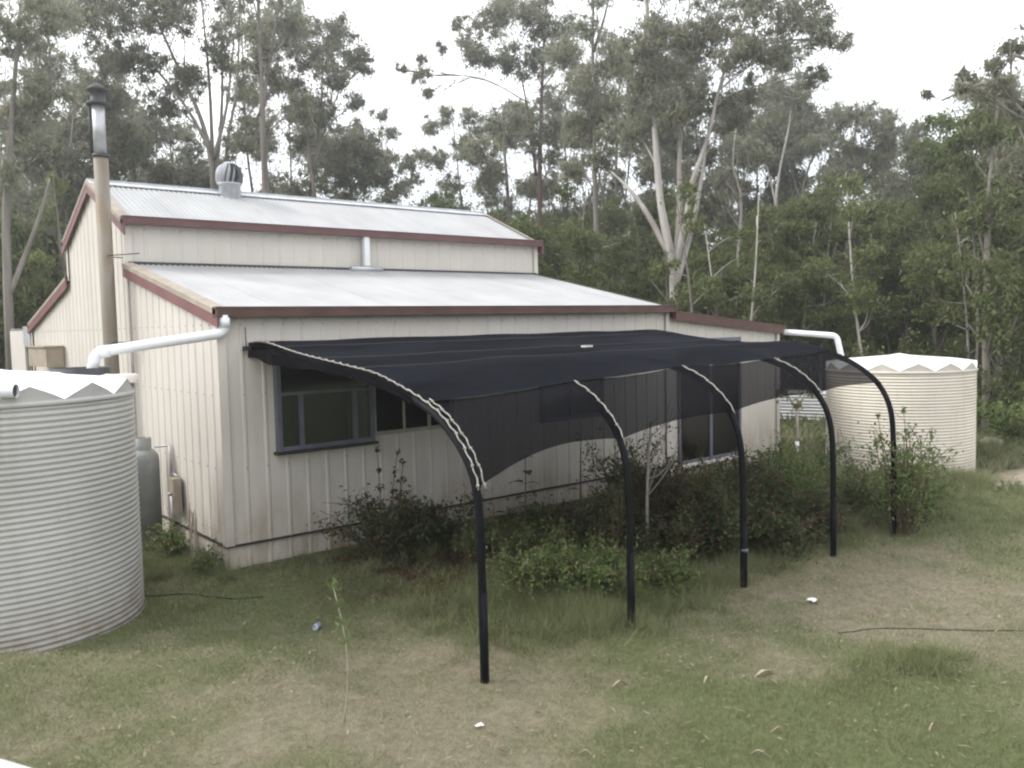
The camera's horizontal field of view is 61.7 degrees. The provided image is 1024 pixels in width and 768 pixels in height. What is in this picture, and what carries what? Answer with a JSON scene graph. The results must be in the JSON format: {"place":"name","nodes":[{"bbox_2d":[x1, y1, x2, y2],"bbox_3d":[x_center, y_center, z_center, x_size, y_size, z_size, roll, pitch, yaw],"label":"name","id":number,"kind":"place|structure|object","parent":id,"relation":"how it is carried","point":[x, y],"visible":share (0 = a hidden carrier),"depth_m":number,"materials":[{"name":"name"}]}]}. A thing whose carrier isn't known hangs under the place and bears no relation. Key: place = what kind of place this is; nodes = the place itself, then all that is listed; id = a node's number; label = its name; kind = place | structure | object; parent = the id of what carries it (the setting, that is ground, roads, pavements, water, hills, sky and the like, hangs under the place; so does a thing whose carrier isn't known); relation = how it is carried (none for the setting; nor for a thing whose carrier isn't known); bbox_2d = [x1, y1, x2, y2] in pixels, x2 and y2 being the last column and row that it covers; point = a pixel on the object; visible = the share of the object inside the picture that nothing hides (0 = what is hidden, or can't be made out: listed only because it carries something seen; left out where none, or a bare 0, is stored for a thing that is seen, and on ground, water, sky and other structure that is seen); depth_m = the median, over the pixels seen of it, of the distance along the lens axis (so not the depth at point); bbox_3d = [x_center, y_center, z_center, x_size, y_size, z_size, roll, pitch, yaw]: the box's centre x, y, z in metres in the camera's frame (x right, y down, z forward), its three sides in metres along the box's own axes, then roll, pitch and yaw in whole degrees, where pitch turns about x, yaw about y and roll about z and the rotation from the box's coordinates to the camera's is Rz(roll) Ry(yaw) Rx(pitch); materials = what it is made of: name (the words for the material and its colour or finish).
{"place":"outdoors","nodes":[
{"label":"outdoors","id":0,"kind":"place"},
{"bbox_2d":[0,360,1023,767],"bbox_3d":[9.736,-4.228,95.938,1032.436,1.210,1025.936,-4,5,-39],"label":"ground","id":1,"kind":"structure","parent":0,"point":[592,700],"depth_m":6.22,"materials":[{"name":"green plant"}]},
{"bbox_2d":[0,203,66,370],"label":"scrub tree","id":2,"kind":"object","parent":1,"relation":"on","point":[20,234],"visible":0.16,"depth_m":22.67,"materials":[{"name":"green plant"}]},
{"bbox_2d":[11,159,74,309],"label":"sapling","id":3,"kind":"object","parent":1,"relation":"on","point":[36,259],"visible":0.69,"depth_m":22.21,"materials":[{"name":"green plant"}]},
{"bbox_2d":[0,0,98,249],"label":"gum tree","id":4,"kind":"object","parent":1,"relation":"on","point":[49,62],"visible":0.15,"depth_m":30.18,"materials":[{"name":"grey plant"}]},
{"bbox_2d":[0,0,112,369],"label":"gum tree","id":5,"kind":"object","parent":1,"relation":"on","point":[36,87],"visible":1,"depth_m":18.72,"materials":[{"name":"green plant"}]},
{"bbox_2d":[0,366,146,653],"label":"water tank","id":6,"kind":"object","parent":1,"relation":"on","point":[71,565],"visible":0.99,"depth_m":7.42,"materials":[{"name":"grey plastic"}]},
{"bbox_2d":[0,60,165,276],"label":"gum tree","id":7,"kind":"object","parent":1,"relation":"on","point":[120,140],"visible":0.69,"depth_m":25.86,"materials":[{"name":"green plant"}]},
{"bbox_2d":[71,112,197,185],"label":"gum tree","id":8,"kind":"object","parent":1,"relation":"on","point":[161,173],"visible":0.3,"depth_m":28.95,"materials":[{"name":"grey plant"}]},
{"bbox_2d":[33,0,264,188],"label":"gum tree","id":9,"kind":"object","parent":1,"relation":"on","point":[178,12],"visible":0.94,"depth_m":24.54,"materials":[{"name":"green plant"}]},
{"bbox_2d":[135,437,162,545],"bbox_3d":[-4.478,1.295,10.454,0.370,1.309,0.370,-4,5,-39],"label":"gas bottle","id":10,"kind":"object","parent":1,"relation":"on","point":[149,480],"visible":0.62,"depth_m":10.32,"materials":[{"name":"metal"}]},
{"bbox_2d":[128,122,221,188],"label":"gum tree","id":11,"kind":"object","parent":1,"relation":"on","point":[188,160],"visible":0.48,"depth_m":31.57,"materials":[{"name":"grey plant"}]},
{"bbox_2d":[106,83,256,191],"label":"gum tree","id":12,"kind":"object","parent":1,"relation":"on","point":[159,128],"visible":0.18,"depth_m":34.05,"materials":[{"name":"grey plant"}]},
{"bbox_2d":[141,534,244,596],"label":"tall weeds","id":13,"kind":"object","parent":1,"relation":"on","point":[153,568],"visible":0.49,"depth_m":9.40,"materials":[{"name":"green plant"}]},
{"bbox_2d":[195,0,284,179],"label":"gum tree","id":14,"kind":"object","parent":1,"relation":"on","point":[249,144],"visible":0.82,"depth_m":28.77,"materials":[{"name":"green plant"}]},
{"bbox_2d":[214,0,326,193],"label":"gum tree","id":15,"kind":"object","parent":1,"relation":"on","point":[261,65],"visible":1,"depth_m":22.68,"materials":[{"name":"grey plant"}]},
{"bbox_2d":[235,103,340,194],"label":"gum tree","id":16,"kind":"object","parent":1,"relation":"on","point":[272,188],"visible":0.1,"depth_m":38.88,"materials":[{"name":"green plant"}]},
{"bbox_2d":[266,0,381,197],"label":"gum tree","id":17,"kind":"object","parent":1,"relation":"on","point":[339,75],"visible":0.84,"depth_m":28.57,"materials":[{"name":"green plant"}]},
{"bbox_2d":[258,122,415,201],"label":"gum tree","id":18,"kind":"object","parent":1,"relation":"on","point":[388,158],"visible":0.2,"depth_m":34.28,"materials":[{"name":"green plant"}]},
{"bbox_2d":[271,112,411,200],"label":"gum tree","id":19,"kind":"object","parent":1,"relation":"on","point":[341,176],"visible":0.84,"depth_m":33.18,"materials":[{"name":"green plant"}]},
{"bbox_2d":[26,82,677,570],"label":"farm shed","id":20,"kind":"structure","parent":1,"relation":"on","point":[260,462],"depth_m":11.30,"materials":[{"name":"beige metal"}]},
{"bbox_2d":[87,315,229,367],"bbox_3d":[-3.592,-0.427,8.762,1.380,0.532,0.124,-3,4,-24],"label":"rainwater pipe","id":21,"kind":"object","parent":20,"relation":"attached to","point":[97,354],"visible":0.96,"depth_m":8.71,"materials":[{"name":"white plastic"}]},
{"bbox_2d":[272,354,378,455],"bbox_3d":[-2.144,0.198,9.864,1.275,1.106,0.156,-4,5,-39],"label":"window","id":22,"kind":"structure","parent":20,"relation":"in","point":[354,440],"depth_m":9.77,"materials":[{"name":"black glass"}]},
{"bbox_2d":[373,371,453,435],"bbox_3d":[-1.235,0.079,10.656,1.196,1.017,0.083,-4,5,-39],"label":"window","id":23,"kind":"structure","parent":20,"relation":"in","point":[393,415],"depth_m":10.50,"materials":[{"name":"black glass"}]},
{"bbox_2d":[306,445,433,564],"bbox_3d":[-1.436,1.405,9.341,1.402,1.500,1.079,-4,5,-39],"label":"bush","id":24,"kind":"object","parent":1,"relation":"on","point":[382,534],"visible":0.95,"depth_m":9.28,"materials":[{"name":"green plant"}]},
{"bbox_2d":[360,106,425,204],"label":"gum tree","id":25,"kind":"object","parent":1,"relation":"on","point":[407,157],"visible":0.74,"depth_m":38.91,"materials":[{"name":"green plant"}]},
{"bbox_2d":[143,482,683,623],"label":"tall weeds","id":26,"kind":"object","parent":1,"relation":"on","point":[514,525],"visible":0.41,"depth_m":9.71,"materials":[{"name":"green plant"}]},
{"bbox_2d":[383,494,455,554],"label":"bush","id":27,"kind":"object","parent":1,"relation":"on","point":[415,516],"visible":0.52,"depth_m":9.80,"materials":[{"name":"green plant"}]},
{"bbox_2d":[392,486,500,548],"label":"bush","id":28,"kind":"object","parent":1,"relation":"on","point":[444,527],"visible":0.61,"depth_m":10.10,"materials":[{"name":"green plant"}]},
{"bbox_2d":[412,100,487,203],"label":"gum tree","id":29,"kind":"object","parent":1,"relation":"on","point":[423,154],"visible":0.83,"depth_m":37.21,"materials":[{"name":"green plant"}]},
{"bbox_2d":[444,93,535,223],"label":"gum tree","id":30,"kind":"object","parent":1,"relation":"on","point":[473,151],"visible":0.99,"depth_m":33.14,"materials":[{"name":"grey plant"}]},
{"bbox_2d":[394,0,613,226],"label":"gum tree","id":31,"kind":"object","parent":1,"relation":"on","point":[502,13],"visible":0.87,"depth_m":29.98,"materials":[{"name":"green plant"}]},
{"bbox_2d":[1,523,1023,767],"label":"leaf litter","id":32,"kind":"object","parent":1,"relation":"on","point":[531,681],"visible":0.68,"depth_m":5.97,"materials":[{"name":"brown plant"}]},
{"bbox_2d":[460,113,570,224],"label":"gum tree","id":33,"kind":"object","parent":1,"relation":"on","point":[527,187],"visible":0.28,"depth_m":40.82,"materials":[{"name":"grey plant"}]},
{"bbox_2d":[472,499,571,570],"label":"bush","id":34,"kind":"object","parent":1,"relation":"on","point":[528,541],"visible":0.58,"depth_m":9.23,"materials":[{"name":"green plant"}]},
{"bbox_2d":[472,537,583,608],"bbox_3d":[0.133,1.827,8.069,1.014,0.796,0.964,-4,5,-39],"label":"weed","id":35,"kind":"object","parent":1,"relation":"on","point":[520,571],"visible":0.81,"depth_m":8.01,"materials":[{"name":"green plant"}]},
{"bbox_2d":[498,206,558,278],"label":"scrub tree","id":36,"kind":"object","parent":1,"relation":"on","point":[524,226],"visible":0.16,"depth_m":24.84,"materials":[{"name":"green plant"}]},
{"bbox_2d":[327,542,778,666],"bbox_3d":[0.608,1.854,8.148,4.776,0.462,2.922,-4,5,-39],"label":"tall weeds","id":37,"kind":"object","parent":1,"relation":"on","point":[644,602],"visible":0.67,"depth_m":7.60,"materials":[{"name":"green plant"}]},
{"bbox_2d":[494,75,622,259],"bbox_3d":[2.477,-7.241,39.651,6.585,14.423,5.183,-1,4,0],"label":"gum tree","id":38,"kind":"object","parent":1,"relation":"on","point":[564,209],"visible":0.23,"depth_m":39.14,"materials":[{"name":"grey plant"}]},
{"bbox_2d":[515,497,621,559],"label":"bush","id":39,"kind":"object","parent":1,"relation":"on","point":[578,541],"visible":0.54,"depth_m":9.43,"materials":[{"name":"green plant"}]},
{"bbox_2d":[242,327,896,683],"bbox_3d":[0.873,0.671,9.768,6.380,2.800,4.097,-4,5,-39],"label":"shade canopy","id":40,"kind":"object","parent":1,"relation":"on","point":[491,436],"visible":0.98,"depth_m":8.17,"materials":[{"name":"black fabric"}]},
{"bbox_2d":[540,212,630,291],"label":"scrub tree","id":41,"kind":"object","parent":1,"relation":"on","point":[583,243],"visible":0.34,"depth_m":23.38,"materials":[{"name":"green plant"}]},
{"bbox_2d":[532,0,639,282],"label":"gum tree","id":42,"kind":"object","parent":1,"relation":"on","point":[590,123],"visible":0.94,"depth_m":25.33,"materials":[{"name":"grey plant"}]},
{"bbox_2d":[522,517,662,604],"bbox_3d":[0.762,1.777,8.028,1.335,0.930,1.204,-1,4,6],"label":"weed","id":43,"kind":"object","parent":1,"relation":"on","point":[607,569],"visible":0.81,"depth_m":7.98,"materials":[{"name":"green plant"}]},
{"bbox_2d":[547,176,649,283],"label":"sapling","id":44,"kind":"object","parent":1,"relation":"on","point":[624,254],"visible":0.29,"depth_m":24.41,"materials":[{"name":"green plant"}]},
{"bbox_2d":[550,22,690,236],"bbox_3d":[4.836,-7.627,36.914,6.551,15.380,4.646,-1,4,0],"label":"gum tree","id":45,"kind":"object","parent":1,"relation":"on","point":[648,163],"visible":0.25,"depth_m":36.47,"materials":[{"name":"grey plant"}]},
{"bbox_2d":[576,475,668,544],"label":"bush","id":46,"kind":"object","parent":1,"relation":"on","point":[603,497],"visible":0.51,"depth_m":10.04,"materials":[{"name":"green plant"}]},
{"bbox_2d":[598,191,649,282],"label":"scrub tree","id":47,"kind":"object","parent":1,"relation":"on","point":[615,217],"visible":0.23,"depth_m":34.57,"materials":[{"name":"green plant"}]},
{"bbox_2d":[576,424,683,498],"bbox_3d":[1.632,1.190,11.727,1.502,1.348,1.246,-4,5,-39],"label":"bush","id":48,"kind":"object","parent":1,"relation":"on","point":[590,470],"visible":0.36,"depth_m":11.76,"materials":[{"name":"green plant"}]},
{"bbox_2d":[591,441,684,522],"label":"bush","id":49,"kind":"object","parent":1,"relation":"on","point":[635,476],"visible":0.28,"depth_m":11.09,"materials":[{"name":"green plant"}]},
{"bbox_2d":[589,73,693,248],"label":"gum tree","id":50,"kind":"object","parent":1,"relation":"on","point":[621,189],"visible":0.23,"depth_m":42.36,"materials":[{"name":"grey plant"}]},
{"bbox_2d":[608,180,698,301],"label":"scrub tree","id":51,"kind":"object","parent":1,"relation":"on","point":[640,216],"visible":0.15,"depth_m":30.72,"materials":[{"name":"green plant"}]},
{"bbox_2d":[618,542,708,598],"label":"weed","id":52,"kind":"object","parent":1,"relation":"on","point":[666,568],"visible":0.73,"depth_m":8.21,"materials":[{"name":"green plant"}]},
{"bbox_2d":[610,437,721,538],"bbox_3d":[1.867,1.276,10.392,1.294,1.203,1.198,-4,5,-39],"label":"bush","id":53,"kind":"object","parent":1,"relation":"on","point":[675,486],"visible":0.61,"depth_m":10.34,"materials":[{"name":"green plant"}]},
{"bbox_2d":[619,489,717,564],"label":"bush","id":54,"kind":"object","parent":1,"relation":"on","point":[676,532],"visible":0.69,"depth_m":9.23,"materials":[{"name":"green plant"}]},
{"bbox_2d":[620,54,738,242],"bbox_3d":[7.651,-8.093,38.706,6.815,15.628,4.424,-1,4,0],"label":"gum tree","id":55,"kind":"object","parent":1,"relation":"on","point":[689,147],"visible":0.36,"depth_m":38.17,"materials":[{"name":"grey plant"}]},
{"bbox_2d":[649,169,734,315],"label":"sapling","id":56,"kind":"object","parent":1,"relation":"on","point":[690,227],"visible":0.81,"depth_m":21.43,"materials":[{"name":"green plant"}]},
{"bbox_2d":[572,539,830,605],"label":"tall weeds","id":57,"kind":"object","parent":1,"relation":"on","point":[735,567],"visible":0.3,"depth_m":8.90,"materials":[{"name":"green plant"}]},
{"bbox_2d":[668,250,766,317],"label":"scrub tree","id":58,"kind":"object","parent":1,"relation":"on","point":[728,282],"visible":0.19,"depth_m":22.95,"materials":[{"name":"green plant"}]},
{"bbox_2d":[589,0,859,310],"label":"gum tree","id":59,"kind":"object","parent":1,"relation":"on","point":[658,31],"visible":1,"depth_m":21.72,"materials":[{"name":"green plant"}]},
{"bbox_2d":[674,222,774,319],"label":"sapling","id":60,"kind":"object","parent":1,"relation":"on","point":[744,234],"visible":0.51,"depth_m":21.30,"materials":[{"name":"green plant"}]},
{"bbox_2d":[670,311,785,477],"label":"annexe","id":61,"kind":"structure","parent":1,"relation":"on","point":[759,422],"depth_m":14.64,"materials":[{"name":"beige metal"}]},
{"bbox_2d":[678,337,740,464],"bbox_3d":[3.328,0.249,14.421,1.670,2.040,0.057,-4,5,-39],"label":"sliding door","id":62,"kind":"structure","parent":61,"relation":"in","point":[708,429],"depth_m":14.42,"materials":[{"name":"black glass"}]},
{"bbox_2d":[670,470,793,564],"bbox_3d":[2.443,1.478,9.467,1.225,1.075,1.193,-3,4,-20],"label":"bush","id":63,"kind":"object","parent":1,"relation":"on","point":[727,522],"visible":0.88,"depth_m":9.37,"materials":[{"name":"green plant"}]},
{"bbox_2d":[702,128,789,305],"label":"gum tree","id":64,"kind":"object","parent":1,"relation":"on","point":[736,142],"visible":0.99,"depth_m":26.62,"materials":[{"name":"green plant"}]},
{"bbox_2d":[664,13,831,236],"bbox_3d":[9.735,-7.934,35.961,6.799,15.628,5.384,-1,4,0],"label":"gum tree","id":65,"kind":"object","parent":1,"relation":"on","point":[686,167],"visible":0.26,"depth_m":35.92,"materials":[{"name":"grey plant"}]},
{"bbox_2d":[723,195,806,321],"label":"sapling","id":66,"kind":"object","parent":1,"relation":"on","point":[759,298],"visible":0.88,"depth_m":21.14,"materials":[{"name":"green plant"}]},
{"bbox_2d":[721,54,822,288],"bbox_3d":[10.132,-6.003,32.291,3.178,12.600,3.141,-3,4,-26],"label":"gum tree","id":67,"kind":"object","parent":1,"relation":"on","point":[780,138],"visible":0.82,"depth_m":32.14,"materials":[{"name":"green plant"}]},
{"bbox_2d":[635,508,918,599],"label":"tall weeds","id":68,"kind":"object","parent":1,"relation":"on","point":[759,549],"visible":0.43,"depth_m":9.32,"materials":[{"name":"green plant"}]},
{"bbox_2d":[723,462,852,544],"bbox_3d":[3.034,1.471,10.005,1.178,1.157,1.347,-3,4,-26],"label":"bush","id":69,"kind":"object","parent":1,"relation":"on","point":[772,488],"visible":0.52,"depth_m":9.82,"materials":[{"name":"green plant"}]},
{"bbox_2d":[750,497,827,563],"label":"bush","id":70,"kind":"object","parent":1,"relation":"on","point":[784,536],"visible":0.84,"depth_m":9.28,"materials":[{"name":"green plant"}]},
{"bbox_2d":[736,112,847,233],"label":"gum tree","id":71,"kind":"object","parent":1,"relation":"on","point":[785,168],"visible":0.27,"depth_m":39.41,"materials":[{"name":"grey plant"}]},
{"bbox_2d":[751,181,868,356],"bbox_3d":[7.929,-2.224,22.928,3.011,6.564,3.087,-2,4,-15],"label":"scrub tree","id":72,"kind":"object","parent":1,"relation":"on","point":[820,210],"visible":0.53,"depth_m":22.77,"materials":[{"name":"green plant"}]},
{"bbox_2d":[779,95,851,197],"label":"gum tree","id":73,"kind":"object","parent":1,"relation":"on","point":[815,126],"visible":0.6,"depth_m":35.32,"materials":[{"name":"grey plant"}]},
{"bbox_2d":[761,169,872,350],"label":"scrub tree","id":74,"kind":"object","parent":1,"relation":"on","point":[827,189],"visible":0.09,"depth_m":28.56,"materials":[{"name":"green plant"}]},
{"bbox_2d":[781,483,864,546],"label":"bush","id":75,"kind":"object","parent":1,"relation":"on","point":[825,507],"visible":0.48,"depth_m":9.90,"materials":[{"name":"green plant"}]},
{"bbox_2d":[772,213,880,341],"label":"sapling","id":76,"kind":"object","parent":1,"relation":"on","point":[797,231],"visible":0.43,"depth_m":22.39,"materials":[{"name":"green plant"}]},
{"bbox_2d":[798,169,901,352],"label":"sapling","id":77,"kind":"object","parent":1,"relation":"on","point":[868,256],"visible":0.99,"depth_m":20.33,"materials":[{"name":"green plant"}]},
{"bbox_2d":[792,659,909,725],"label":"tall weeds","id":78,"kind":"object","parent":1,"relation":"on","point":[859,680],"visible":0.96,"depth_m":6.14,"materials":[{"name":"green plant"}]},
{"bbox_2d":[687,461,1023,551],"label":"tall weeds","id":79,"kind":"object","parent":1,"relation":"on","point":[860,518],"visible":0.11,"depth_m":11.60,"materials":[{"name":"green plant"}]},
{"bbox_2d":[810,451,901,514],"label":"bush","id":80,"kind":"object","parent":1,"relation":"on","point":[853,486],"visible":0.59,"depth_m":11.25,"materials":[{"name":"green plant"}]},
{"bbox_2d":[806,91,918,277],"bbox_3d":[12.118,-4.840,30.020,3.432,10.457,2.698,0,4,17],"label":"gum tree","id":81,"kind":"object","parent":1,"relation":"on","point":[885,147],"visible":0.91,"depth_m":29.45,"materials":[{"name":"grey plant"}]},
{"bbox_2d":[829,180,930,354],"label":"scrub tree","id":82,"kind":"object","parent":1,"relation":"on","point":[875,221],"visible":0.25,"depth_m":27.57,"materials":[{"name":"green plant"}]},
{"bbox_2d":[824,406,963,536],"bbox_3d":[4.632,1.101,10.397,1.653,1.722,1.689,-4,5,-39],"label":"bush","id":83,"kind":"object","parent":1,"relation":"on","point":[907,477],"visible":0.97,"depth_m":10.20,"materials":[{"name":"green plant"}]},
{"bbox_2d":[857,234,938,356],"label":"scrub tree","id":84,"kind":"object","parent":1,"relation":"on","point":[884,263],"visible":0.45,"depth_m":23.34,"materials":[{"name":"green plant"}]},
{"bbox_2d":[863,116,938,220],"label":"gum tree","id":85,"kind":"object","parent":1,"relation":"on","point":[911,134],"visible":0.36,"depth_m":30.46,"materials":[{"name":"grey plant"}]},
{"bbox_2d":[825,353,977,472],"bbox_3d":[6.879,0.557,15.262,2.490,2.214,2.490,-5,5,-40],"label":"water tank","id":86,"kind":"object","parent":1,"relation":"on","point":[938,395],"visible":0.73,"depth_m":14.22,"materials":[{"name":"beige plastic"}]},
{"bbox_2d":[836,624,986,685],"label":"tall weeds","id":87,"kind":"object","parent":1,"relation":"on","point":[920,658],"visible":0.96,"depth_m":6.46,"materials":[{"name":"green plant"}]},
{"bbox_2d":[839,107,999,352],"bbox_3d":[11.193,-3.310,23.341,4.484,8.279,4.254,-1,4,0],"label":"broadleaf tree","id":88,"kind":"object","parent":1,"relation":"on","point":[932,192],"visible":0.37,"depth_m":22.83,"materials":[{"name":"green plant"}]},
{"bbox_2d":[876,211,965,346],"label":"sapling","id":89,"kind":"object","parent":1,"relation":"on","point":[910,301],"visible":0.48,"depth_m":22.12,"materials":[{"name":"green plant"}]},
{"bbox_2d":[887,236,1002,363],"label":"scrub tree","id":90,"kind":"object","parent":1,"relation":"on","point":[957,350],"visible":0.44,"depth_m":21.08,"materials":[{"name":"green plant"}]},
{"bbox_2d":[887,207,1023,358],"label":"sapling","id":91,"kind":"object","parent":1,"relation":"on","point":[923,263],"visible":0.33,"depth_m":20.43,"materials":[{"name":"green plant"}]},
{"bbox_2d":[901,54,1023,280],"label":"gum tree","id":92,"kind":"object","parent":1,"relation":"on","point":[998,150],"visible":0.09,"depth_m":24.69,"materials":[{"name":"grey plant"}]},
{"bbox_2d":[916,81,1023,434],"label":"broadleaf tree","id":93,"kind":"object","parent":1,"relation":"on","point":[987,231],"visible":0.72,"depth_m":18.27,"materials":[{"name":"green plant"}]},
{"bbox_2d":[918,117,1023,388],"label":"sapling","id":94,"kind":"object","parent":1,"relation":"on","point":[989,266],"visible":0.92,"depth_m":17.80,"materials":[{"name":"green plant"}]},
{"bbox_2d":[919,24,1023,198],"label":"gum tree","id":95,"kind":"object","parent":1,"relation":"on","point":[1002,83],"visible":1,"depth_m":14.40,"materials":[{"name":"green plant"}]},
{"bbox_2d":[923,351,1023,431],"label":"bush","id":96,"kind":"object","parent":1,"relation":"on","point":[995,383],"visible":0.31,"depth_m":18.48,"materials":[{"name":"green plant"}]},
{"bbox_2d":[976,392,1023,446],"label":"bush","id":97,"kind":"object","parent":1,"relation":"on","point":[998,421],"visible":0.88,"depth_m":16.78,"materials":[{"name":"green plant"}]},
{"bbox_2d":[0,0,1023,247],"label":"sky","id":98,"kind":"structure","parent":0,"point":[905,48],"materials":[{"name":"white"}]},
{"bbox_2d":[697,395,1023,496],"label":"rough grass","id":99,"kind":"structure","parent":0,"point":[805,423],"depth_m":16.89,"materials":[{"name":"green plant"}]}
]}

